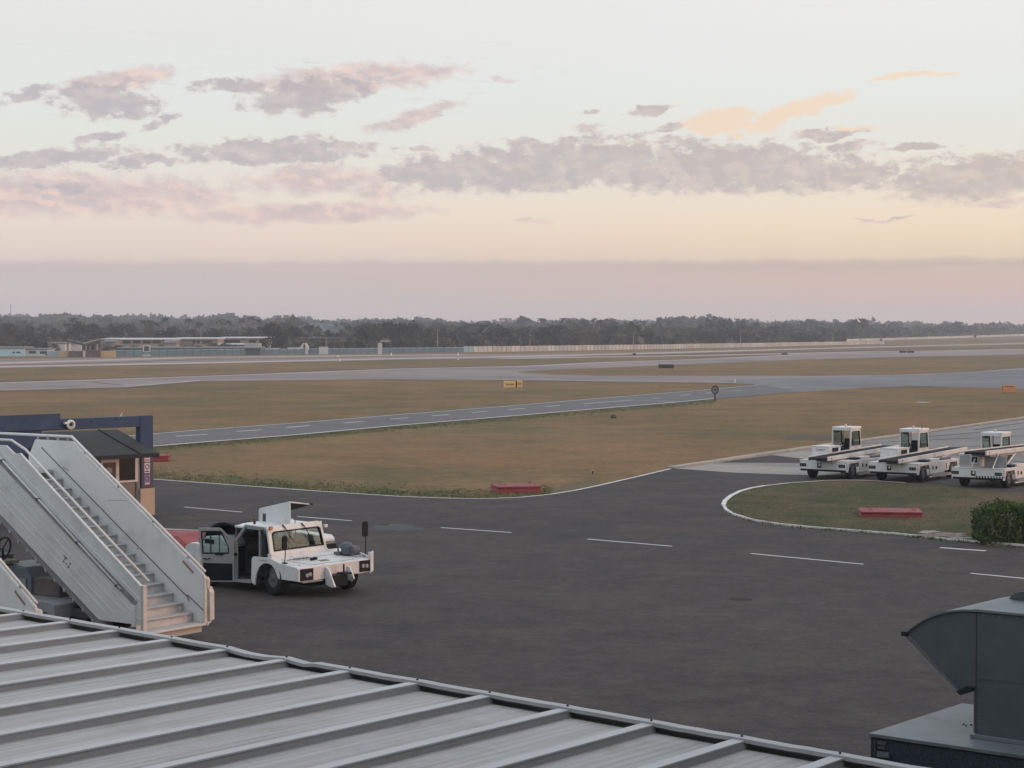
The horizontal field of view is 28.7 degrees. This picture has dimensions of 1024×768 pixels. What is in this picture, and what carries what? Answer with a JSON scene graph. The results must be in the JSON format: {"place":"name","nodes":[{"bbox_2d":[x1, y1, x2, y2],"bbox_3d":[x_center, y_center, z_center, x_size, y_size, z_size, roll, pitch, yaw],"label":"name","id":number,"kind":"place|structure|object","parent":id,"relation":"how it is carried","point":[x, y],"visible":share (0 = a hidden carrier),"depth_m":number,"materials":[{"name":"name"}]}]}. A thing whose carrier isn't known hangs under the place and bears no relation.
{"place":"outdoors","nodes":[
{"label":"outdoors","id":0,"kind":"place"},
{"bbox_2d":[0,346,33,355],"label":"building","id":1,"kind":"structure","parent":0,"point":[12,350],"depth_m":479.98,"materials":[{"name":"teal"}]},
{"bbox_2d":[25,348,56,355],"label":"building","id":2,"kind":"structure","parent":0,"point":[36,351],"depth_m":481.65,"materials":[{"name":"grey"}]},
{"bbox_2d":[47,342,71,350],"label":"house","id":3,"kind":"structure","parent":0,"point":[63,346],"depth_m":519.96,"materials":[{"name":"grey"}]},
{"bbox_2d":[71,342,86,350],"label":"house","id":4,"kind":"structure","parent":0,"point":[76,347],"depth_m":529.94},
{"bbox_2d":[101,339,121,350],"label":"house","id":5,"kind":"structure","parent":0,"point":[115,342],"depth_m":539.94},
{"bbox_2d":[153,454,170,461],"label":"cover slab","id":6,"kind":"structure","parent":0,"point":[164,458],"depth_m":102.82,"materials":[{"name":"red paint"}]},
{"bbox_2d":[163,340,180,345],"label":"house","id":7,"kind":"structure","parent":0,"point":[172,342],"depth_m":535.36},
{"bbox_2d":[129,385,798,445],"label":"service road","id":8,"kind":"structure","parent":0,"point":[237,433],"depth_m":154.40,"materials":[{"name":"asphalt"}]},
{"bbox_2d":[156,398,713,445],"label":"road edge line","id":9,"kind":"object","parent":8,"relation":"on","point":[418,423],"visible":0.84,"depth_m":141.54,"materials":[{"name":"paint"}]},
{"bbox_2d":[130,385,752,435],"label":"road edge line","id":10,"kind":"object","parent":8,"relation":"on","point":[412,413],"visible":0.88,"depth_m":159.65,"materials":[{"name":"paint"}]},
{"bbox_2d":[0,606,927,767],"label":"canopy roof","id":11,"kind":"structure","parent":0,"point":[75,693],"depth_m":15.31,"materials":[{"name":"grey metal"}]},
{"bbox_2d":[0,336,1023,495],"bbox_3d":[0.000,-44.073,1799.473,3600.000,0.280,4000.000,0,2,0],"label":"ground","id":12,"kind":"structure","parent":0,"point":[556,452],"depth_m":162.44,"materials":[{"name":"plant"}]},
{"bbox_2d":[0,323,27,341],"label":"tree","id":13,"kind":"object","parent":12,"relation":"on","point":[7,330],"visible":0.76,"depth_m":637.99,"materials":[{"name":"green plant"}]},
{"bbox_2d":[23,326,39,338],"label":"tree","id":14,"kind":"object","parent":12,"relation":"on","point":[31,332],"visible":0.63,"depth_m":659.00,"materials":[{"name":"green plant"}]},
{"bbox_2d":[35,325,52,338],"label":"tree","id":15,"kind":"object","parent":12,"relation":"on","point":[43,333],"visible":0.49,"depth_m":689.12,"materials":[{"name":"green plant"}]},
{"bbox_2d":[45,328,63,339],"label":"tree","id":16,"kind":"object","parent":12,"relation":"on","point":[53,331],"visible":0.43,"depth_m":648.24,"materials":[{"name":"green plant"}]},
{"bbox_2d":[53,332,78,340],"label":"tree","id":17,"kind":"object","parent":12,"relation":"on","point":[65,337],"visible":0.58,"depth_m":608.48,"materials":[{"name":"green plant"}]},
{"bbox_2d":[66,322,91,339],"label":"tree","id":18,"kind":"object","parent":12,"relation":"on","point":[77,329],"visible":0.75,"depth_m":638.13,"materials":[{"name":"green plant"}]},
{"bbox_2d":[65,338,105,356],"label":"building","id":19,"kind":"structure","parent":12,"relation":"on","point":[95,349],"depth_m":465.43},
{"bbox_2d":[83,323,100,339],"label":"tree","id":20,"kind":"object","parent":12,"relation":"on","point":[94,326],"visible":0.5,"depth_m":658.58,"materials":[{"name":"green plant"}]},
{"bbox_2d":[89,327,113,338],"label":"tree","id":21,"kind":"object","parent":12,"relation":"on","point":[103,334],"visible":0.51,"depth_m":618.74,"materials":[{"name":"green plant"}]},
{"bbox_2d":[101,351,115,356],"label":"garden wall","id":22,"kind":"structure","parent":12,"relation":"on","point":[108,353],"depth_m":466.20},
{"bbox_2d":[106,323,124,337],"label":"tree","id":23,"kind":"object","parent":12,"relation":"on","point":[119,333],"visible":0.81,"depth_m":648.12,"materials":[{"name":"green plant"}]},
{"bbox_2d":[119,323,139,337],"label":"tree","id":24,"kind":"object","parent":12,"relation":"on","point":[128,330],"visible":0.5,"depth_m":678.82,"materials":[{"name":"green plant"}]},
{"bbox_2d":[106,338,180,345],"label":"terrace block","id":25,"kind":"structure","parent":12,"relation":"on","point":[141,341],"depth_m":559.89,"materials":[{"name":"grey"}]},
{"bbox_2d":[131,332,155,337],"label":"tree","id":26,"kind":"object","parent":12,"relation":"on","point":[134,335],"visible":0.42,"depth_m":609.51,"materials":[{"name":"green plant"}]},
{"bbox_2d":[143,324,158,337],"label":"tree","id":27,"kind":"object","parent":12,"relation":"on","point":[150,331],"visible":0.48,"depth_m":638.73,"materials":[{"name":"green plant"}]},
{"bbox_2d":[154,327,175,337],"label":"tree","id":28,"kind":"object","parent":12,"relation":"on","point":[168,334],"visible":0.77,"depth_m":618.60,"materials":[{"name":"green plant"}]},
{"bbox_2d":[175,329,200,336],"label":"tree","id":29,"kind":"object","parent":12,"relation":"on","point":[191,331],"visible":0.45,"depth_m":618.90,"materials":[{"name":"green plant"}]},
{"bbox_2d":[116,346,264,354],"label":"long shed","id":30,"kind":"structure","parent":12,"relation":"on","point":[253,350],"depth_m":499.96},
{"bbox_2d":[178,337,225,345],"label":"terrace block","id":31,"kind":"structure","parent":12,"relation":"on","point":[198,341],"depth_m":574.88,"materials":[{"name":"grey"}]},
{"bbox_2d":[207,327,226,336],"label":"tree","id":32,"kind":"object","parent":12,"relation":"on","point":[214,334],"visible":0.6,"depth_m":649.05,"materials":[{"name":"green plant"}]},
{"bbox_2d":[219,329,244,336],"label":"tree","id":33,"kind":"object","parent":12,"relation":"on","point":[234,333],"visible":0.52,"depth_m":639.29,"materials":[{"name":"green plant"}]},
{"bbox_2d":[224,337,274,347],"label":"terrace block","id":34,"kind":"structure","parent":12,"relation":"on","point":[243,339],"depth_m":589.86,"materials":[{"name":"grey"}]},
{"bbox_2d":[240,327,263,336],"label":"tree","id":35,"kind":"object","parent":12,"relation":"on","point":[251,332],"visible":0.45,"depth_m":659.06,"materials":[{"name":"green plant"}]},
{"bbox_2d":[257,321,290,347],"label":"tree","id":36,"kind":"object","parent":12,"relation":"on","point":[270,331],"visible":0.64,"depth_m":557.51,"materials":[{"name":"green plant"}]},
{"bbox_2d":[271,329,289,348],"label":"tree","id":37,"kind":"object","parent":12,"relation":"on","point":[281,336],"visible":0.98,"depth_m":549.29,"materials":[{"name":"green plant"}]},
{"bbox_2d":[116,347,463,356],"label":"blue boundary wall","id":38,"kind":"structure","parent":12,"relation":"on","point":[203,352],"depth_m":508.25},
{"bbox_2d":[284,326,302,339],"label":"tree","id":39,"kind":"object","parent":12,"relation":"on","point":[292,329],"visible":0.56,"depth_m":618.95,"materials":[{"name":"green plant"}]},
{"bbox_2d":[297,337,354,347],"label":"long shed","id":40,"kind":"structure","parent":12,"relation":"on","point":[315,339],"depth_m":599.88,"materials":[{"name":"grey"}]},
{"bbox_2d":[348,340,366,347],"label":"tree","id":41,"kind":"object","parent":12,"relation":"on","point":[361,344],"visible":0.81,"depth_m":559.40,"materials":[{"name":"green plant"}]},
{"bbox_2d":[1,380,714,391],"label":"verge edge","id":42,"kind":"object","parent":12,"relation":"on","point":[326,380],"visible":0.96,"depth_m":250.79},
{"bbox_2d":[351,325,376,342],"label":"tree","id":43,"kind":"object","parent":12,"relation":"on","point":[363,333],"visible":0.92,"depth_m":597.86,"materials":[{"name":"green plant"}]},
{"bbox_2d":[362,323,388,340],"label":"tree","id":44,"kind":"object","parent":12,"relation":"on","point":[378,330],"visible":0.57,"depth_m":639.04,"materials":[{"name":"green plant"}]},
{"bbox_2d":[153,473,599,497],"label":"green verge","id":45,"kind":"structure","parent":12,"relation":"on","point":[593,481],"depth_m":86.78,"materials":[{"name":"green plant"}]},
{"bbox_2d":[491,482,541,493],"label":"cover slab","id":46,"kind":"structure","parent":45,"relation":"on","point":[529,487],"depth_m":83.26,"materials":[{"name":"red paint"}]},
{"bbox_2d":[378,321,396,338],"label":"tree","id":47,"kind":"object","parent":12,"relation":"on","point":[385,324],"visible":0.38,"depth_m":648.39,"materials":[{"name":"green plant"}]},
{"bbox_2d":[388,338,415,347],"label":"tree","id":48,"kind":"object","parent":12,"relation":"on","point":[399,342],"visible":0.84,"depth_m":559.32,"materials":[{"name":"green plant"}]},
{"bbox_2d":[386,320,419,341],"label":"tree","id":49,"kind":"object","parent":12,"relation":"on","point":[405,329],"visible":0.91,"depth_m":638.49,"materials":[{"name":"green plant"}]},
{"bbox_2d":[408,324,423,340],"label":"tree","id":50,"kind":"object","parent":12,"relation":"on","point":[414,333],"visible":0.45,"depth_m":659.16,"materials":[{"name":"green plant"}]},
{"bbox_2d":[415,328,443,342],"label":"tree","id":51,"kind":"object","parent":12,"relation":"on","point":[432,336],"visible":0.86,"depth_m":598.85,"materials":[{"name":"green plant"}]},
{"bbox_2d":[155,400,714,450],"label":"green verge","id":52,"kind":"structure","parent":12,"relation":"on","point":[530,417],"depth_m":146.77,"materials":[{"name":"green plant"}]},
{"bbox_2d":[128,385,748,435],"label":"verge edge","id":53,"kind":"object","parent":12,"relation":"on","point":[454,409],"visible":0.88,"depth_m":168.19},
{"bbox_2d":[0,351,919,381],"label":"verge edge","id":54,"kind":"object","parent":12,"relation":"on","point":[368,369],"visible":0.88,"depth_m":320.78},
{"bbox_2d":[458,331,479,345],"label":"tree","id":55,"kind":"object","parent":12,"relation":"on","point":[464,334],"visible":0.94,"depth_m":637.82,"materials":[{"name":"green plant"}]},
{"bbox_2d":[0,343,1009,367],"bbox_3d":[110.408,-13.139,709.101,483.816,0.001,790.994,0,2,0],"label":"runway","id":56,"kind":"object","parent":12,"relation":"on","point":[239,358],"visible":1,"depth_m":444.70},
{"bbox_2d":[0,354,467,363],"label":"runway shoulder","id":57,"kind":"object","parent":56,"relation":"on","point":[191,357],"visible":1,"depth_m":444.05},
{"bbox_2d":[0,343,1023,366],"bbox_3d":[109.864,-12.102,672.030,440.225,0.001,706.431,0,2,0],"label":"runway edge","id":58,"kind":"object","parent":56,"relation":"on","point":[464,357],"visible":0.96,"depth_m":458.86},
{"bbox_2d":[496,328,514,344],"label":"tree","id":59,"kind":"object","parent":12,"relation":"on","point":[501,331],"visible":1,"depth_m":658.71,"materials":[{"name":"green plant"}]},
{"bbox_2d":[0,419,1023,756],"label":"apron","id":60,"kind":"object","parent":12,"relation":"on","point":[802,649],"visible":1,"depth_m":50.33,"materials":[{"name":"asphalt"}]},
{"bbox_2d":[0,558,42,613],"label":"boarding stairs","id":61,"kind":"structure","parent":60,"relation":"on","point":[15,593],"depth_m":39.66,"materials":[{"name":"metal"}]},
{"bbox_2d":[0,413,154,514],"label":"gate portal","id":62,"kind":"object","parent":60,"relation":"on","point":[40,423],"visible":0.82,"depth_m":71.59,"materials":[{"name":"blue paint"}]},
{"bbox_2d":[29,429,159,515],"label":"kiosk","id":63,"kind":"object","parent":60,"relation":"on","point":[117,454],"visible":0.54,"depth_m":72.56,"materials":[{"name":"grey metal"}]},
{"bbox_2d":[103,462,115,483],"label":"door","id":64,"kind":"structure","parent":63,"relation":"in","point":[111,464],"depth_m":72.47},
{"bbox_2d":[119,458,134,480],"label":"window","id":65,"kind":"structure","parent":63,"relation":"in","point":[126,466],"depth_m":72.90,"materials":[{"name":"black glass"}]},
{"bbox_2d":[119,458,137,482],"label":"window frame","id":66,"kind":"structure","parent":63,"relation":"in","point":[136,459],"depth_m":73.14,"materials":[{"name":"white paint"}]},
{"bbox_2d":[0,432,213,635],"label":"boarding stairs","id":67,"kind":"structure","parent":60,"relation":"on","point":[114,554],"depth_m":44.91,"materials":[{"name":"metal"}]},
{"bbox_2d":[165,528,205,546],"bbox_3d":[-11.244,4.903,64.238,3.172,0.370,2.726,0,2,10],"label":"ramp cover","id":68,"kind":"object","parent":60,"relation":"on","point":[183,537],"visible":0.09,"depth_m":63.74,"materials":[{"name":"red paint"}]},
{"bbox_2d":[185,501,373,594],"bbox_3d":[-6.341,4.228,52.813,5.138,2.364,3.234,2,2,44],"label":"tow tractor","id":69,"kind":"object","parent":60,"relation":"on","point":[233,551],"visible":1,"depth_m":52.37,"materials":[{"name":"white paint"}]},
{"bbox_2d":[368,524,423,530],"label":"asphalt patch","id":70,"kind":"object","parent":60,"relation":"on","point":[400,527],"visible":0.91,"depth_m":68.91,"materials":[{"name":"asphalt"}]},
{"bbox_2d":[156,469,668,498],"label":"apron edge line","id":71,"kind":"object","parent":60,"relation":"on","point":[436,497],"visible":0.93,"depth_m":85.55,"materials":[{"name":"paint"}]},
{"bbox_2d":[721,485,766,505],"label":"island kerb","id":72,"kind":"structure","parent":60,"relation":"on","point":[728,497],"depth_m":81.81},
{"bbox_2d":[800,424,898,478],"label":"belt loader","id":73,"kind":"object","parent":60,"relation":"on","point":[847,456],"visible":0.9,"depth_m":91.89,"materials":[{"name":"white paint"}]},
{"bbox_2d":[677,419,1023,478],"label":"concrete pad","id":74,"kind":"object","parent":60,"relation":"on","point":[971,437],"visible":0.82,"depth_m":120.86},
{"bbox_2d":[725,455,800,462],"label":"concrete slab","id":75,"kind":"structure","parent":74,"relation":"on","point":[771,459],"depth_m":103.52,"materials":[{"name":"concrete"}]},
{"bbox_2d":[678,464,875,474],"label":"concrete slab","id":76,"kind":"structure","parent":74,"relation":"on","point":[751,469],"depth_m":96.94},
{"bbox_2d":[776,451,811,458],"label":"concrete slab","id":77,"kind":"structure","parent":74,"relation":"on","point":[802,454],"depth_m":108.39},
{"bbox_2d":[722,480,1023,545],"bbox_3d":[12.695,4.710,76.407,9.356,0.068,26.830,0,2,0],"label":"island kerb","id":78,"kind":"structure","parent":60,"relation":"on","point":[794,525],"depth_m":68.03,"materials":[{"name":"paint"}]},
{"bbox_2d":[869,423,966,481],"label":"belt loader","id":79,"kind":"object","parent":60,"relation":"on","point":[917,458],"visible":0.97,"depth_m":90.56,"materials":[{"name":"white paint"}]},
{"bbox_2d":[869,591,1023,767],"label":"rooftop ventilation unit","id":80,"kind":"object","parent":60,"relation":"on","point":[978,649],"visible":1,"depth_m":14.58,"materials":[{"name":"metal"}]},
{"bbox_2d":[951,429,1023,487],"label":"belt loader","id":81,"kind":"object","parent":60,"relation":"on","point":[990,463],"visible":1,"depth_m":86.45,"materials":[{"name":"white paint"}]},
{"bbox_2d":[0,312,1023,344],"bbox_3d":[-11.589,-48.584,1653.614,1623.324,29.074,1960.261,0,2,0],"label":"woodland","id":82,"kind":"object","parent":12,"relation":"on","point":[338,327],"visible":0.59,"depth_m":1113.23,"materials":[{"name":"plant"}]},
{"bbox_2d":[0,350,1023,394],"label":"taxiway","id":83,"kind":"structure","parent":12,"relation":"on","point":[479,373],"depth_m":287.12,"materials":[{"name":"asphalt"}]},
{"bbox_2d":[10,379,735,389],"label":"taxiway edge line","id":84,"kind":"object","parent":83,"relation":"on","point":[302,379],"visible":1,"depth_m":254.55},
{"bbox_2d":[5,350,1023,382],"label":"taxiway edge line","id":85,"kind":"object","parent":83,"relation":"on","point":[416,368],"visible":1,"depth_m":327.28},
{"bbox_2d":[1,330,1023,349],"bbox_3d":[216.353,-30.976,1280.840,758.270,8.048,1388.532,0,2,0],"label":"scrub","id":86,"kind":"object","parent":12,"relation":"on","point":[446,342],"visible":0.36,"depth_m":638.98,"materials":[{"name":"green plant"}]},
{"bbox_2d":[504,380,521,388],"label":"taxiway sign","id":87,"kind":"object","parent":12,"relation":"on","point":[513,384],"visible":1,"depth_m":226.21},
{"bbox_2d":[516,327,530,345],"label":"tree","id":88,"kind":"object","parent":12,"relation":"on","point":[520,331],"visible":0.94,"depth_m":668.96,"materials":[{"name":"green plant"}]},
{"bbox_2d":[535,327,557,345],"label":"tree","id":89,"kind":"object","parent":12,"relation":"on","point":[544,333],"visible":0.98,"depth_m":658.95,"materials":[{"name":"green plant"}]},
{"bbox_2d":[547,325,569,345],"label":"tree","id":90,"kind":"object","parent":12,"relation":"on","point":[557,330],"visible":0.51,"depth_m":668.20,"materials":[{"name":"green plant"}]},
{"bbox_2d":[556,327,592,344],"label":"tree","id":91,"kind":"object","parent":12,"relation":"on","point":[568,338],"visible":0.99,"depth_m":658.32,"materials":[{"name":"green plant"}]},
{"bbox_2d":[153,400,1023,546],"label":"grass tufts","id":92,"kind":"object","parent":12,"relation":"on","point":[370,491],"visible":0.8,"depth_m":84.92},
{"bbox_2d":[580,327,602,344],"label":"tree","id":93,"kind":"object","parent":12,"relation":"on","point":[595,334],"visible":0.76,"depth_m":677.84,"materials":[{"name":"green plant"}]},
{"bbox_2d":[613,334,627,344],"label":"tree","id":94,"kind":"object","parent":12,"relation":"on","point":[622,338],"visible":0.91,"depth_m":649.35,"materials":[{"name":"green plant"}]},
{"bbox_2d":[463,341,883,352],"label":"concrete panel wall","id":95,"kind":"structure","parent":12,"relation":"on","point":[473,349],"depth_m":619.94,"materials":[{"name":"grey"}]},
{"bbox_2d":[701,331,719,343],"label":"tree","id":96,"kind":"object","parent":12,"relation":"on","point":[708,339],"visible":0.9,"depth_m":748.78,"materials":[{"name":"green plant"}]},
{"bbox_2d":[716,326,736,342],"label":"tree","id":97,"kind":"object","parent":12,"relation":"on","point":[724,331],"visible":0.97,"depth_m":767.95,"materials":[{"name":"green plant"}]},
{"bbox_2d":[730,328,757,342],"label":"tree","id":98,"kind":"object","parent":12,"relation":"on","point":[747,333],"visible":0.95,"depth_m":767.84,"materials":[{"name":"green plant"}]},
{"bbox_2d":[499,349,1023,358],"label":"taxiway verge","id":99,"kind":"structure","parent":12,"relation":"on","point":[746,354],"depth_m":509.84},
{"bbox_2d":[534,367,1023,375],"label":"verge edge","id":100,"kind":"object","parent":12,"relation":"on","point":[805,375],"visible":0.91,"depth_m":293.48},
{"bbox_2d":[585,346,1023,355],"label":"verge rut","id":101,"kind":"structure","parent":12,"relation":"on","point":[802,351],"depth_m":573.65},
{"bbox_2d":[793,335,819,341],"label":"tree","id":102,"kind":"object","parent":12,"relation":"on","point":[802,338],"visible":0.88,"depth_m":798.88,"materials":[{"name":"green plant"}]},
{"bbox_2d":[777,434,844,440],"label":"earth patch","id":103,"kind":"object","parent":12,"relation":"on","point":[813,437],"visible":0.87,"depth_m":125.32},
{"bbox_2d":[666,417,1023,467],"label":"kerb","id":104,"kind":"structure","parent":12,"relation":"on","point":[787,450],"depth_m":113.38,"materials":[{"name":"paint"}]},
{"bbox_2d":[722,369,1023,390],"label":"taxiway apron","id":105,"kind":"object","parent":12,"relation":"on","point":[998,379],"visible":1,"depth_m":254.84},
{"bbox_2d":[846,334,1023,340],"bbox_3d":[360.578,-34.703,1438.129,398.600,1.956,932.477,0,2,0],"label":"concrete panel wall","id":106,"kind":"structure","parent":12,"relation":"on","point":[911,338],"depth_m":1194.66,"materials":[{"name":"grey"}]},
{"bbox_2d":[1001,385,1015,392],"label":"taxiway sign","id":107,"kind":"object","parent":12,"relation":"on","point":[1008,388],"visible":1,"depth_m":209.84,"materials":[{"name":"brown"}]},
{"bbox_2d":[0,0,1023,324],"label":"sky","id":108,"kind":"structure","parent":0,"point":[451,160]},
{"bbox_2d":[725,480,1023,543],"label":"grass island","id":109,"kind":"structure","parent":0,"point":[873,491],"depth_m":77.76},
{"bbox_2d":[858,507,922,517],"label":"cover slab","id":110,"kind":"structure","parent":109,"relation":"on","point":[911,512],"depth_m":72.12,"materials":[{"name":"red paint"}]},
{"bbox_2d":[911,532,967,536],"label":"earth patch","id":111,"kind":"object","parent":109,"relation":"on","point":[941,533],"visible":1,"depth_m":66.02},
{"bbox_2d":[970,498,1023,544],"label":"hedge","id":112,"kind":"object","parent":109,"relation":"on","point":[984,516],"visible":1,"depth_m":63.66,"materials":[{"name":"green plant"}]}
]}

